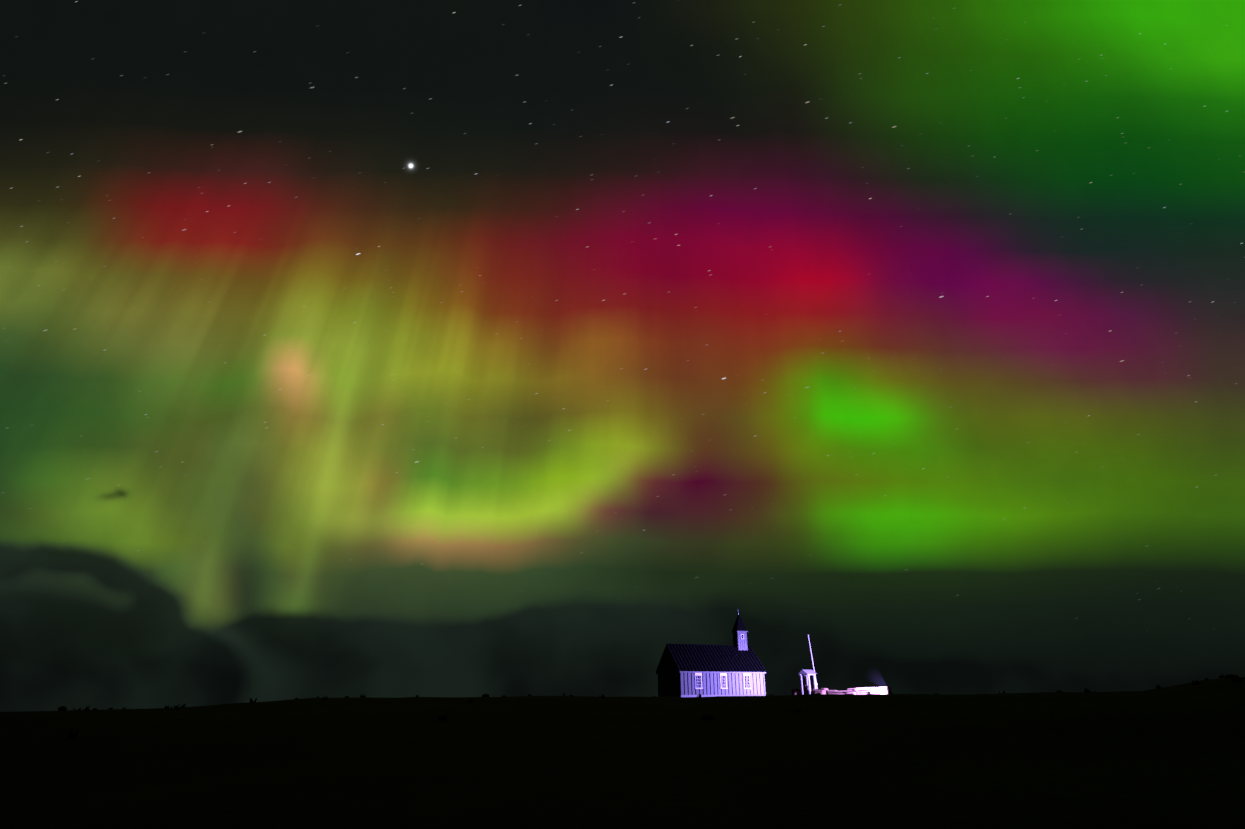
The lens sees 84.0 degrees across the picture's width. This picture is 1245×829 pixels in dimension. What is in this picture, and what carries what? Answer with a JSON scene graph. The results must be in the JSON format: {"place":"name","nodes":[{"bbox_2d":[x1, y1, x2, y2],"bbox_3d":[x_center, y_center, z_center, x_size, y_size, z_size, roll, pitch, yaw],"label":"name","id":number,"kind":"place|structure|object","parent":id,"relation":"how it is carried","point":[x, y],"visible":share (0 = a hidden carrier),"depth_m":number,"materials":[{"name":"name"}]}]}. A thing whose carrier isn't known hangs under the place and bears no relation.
{"place":"outdoors","nodes":[
{"label":"outdoors","id":0,"kind":"place"},
{"bbox_2d":[0,677,1244,828],"bbox_3d":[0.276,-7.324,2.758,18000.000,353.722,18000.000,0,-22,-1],"label":"ground","id":1,"kind":"structure","parent":0,"point":[1171,757],"depth_m":15.85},
{"bbox_2d":[799,670,816,694],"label":"gate","id":2,"kind":"structure","parent":1,"relation":"on","point":[807,687],"depth_m":76.46,"materials":[{"name":"white paint"}]},
{"bbox_2d":[808,635,817,688],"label":"flag pole","id":3,"kind":"object","parent":1,"relation":"on","point":[812,663],"visible":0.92,"depth_m":77.13,"materials":[{"name":"white paint"}]},
{"bbox_2d":[791,687,892,694],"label":"stone wall","id":4,"kind":"structure","parent":1,"relation":"on","point":[867,690],"depth_m":69.00,"materials":[{"name":"white stone"}]},
{"bbox_2d":[0,0,1244,711],"label":"sky","id":5,"kind":"structure","parent":0,"point":[351,348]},
{"bbox_2d":[656,610,765,696],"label":"church","id":6,"kind":"structure","parent":0,"point":[736,668],"depth_m":71.09,"materials":[{"name":"black wood"}]}
]}

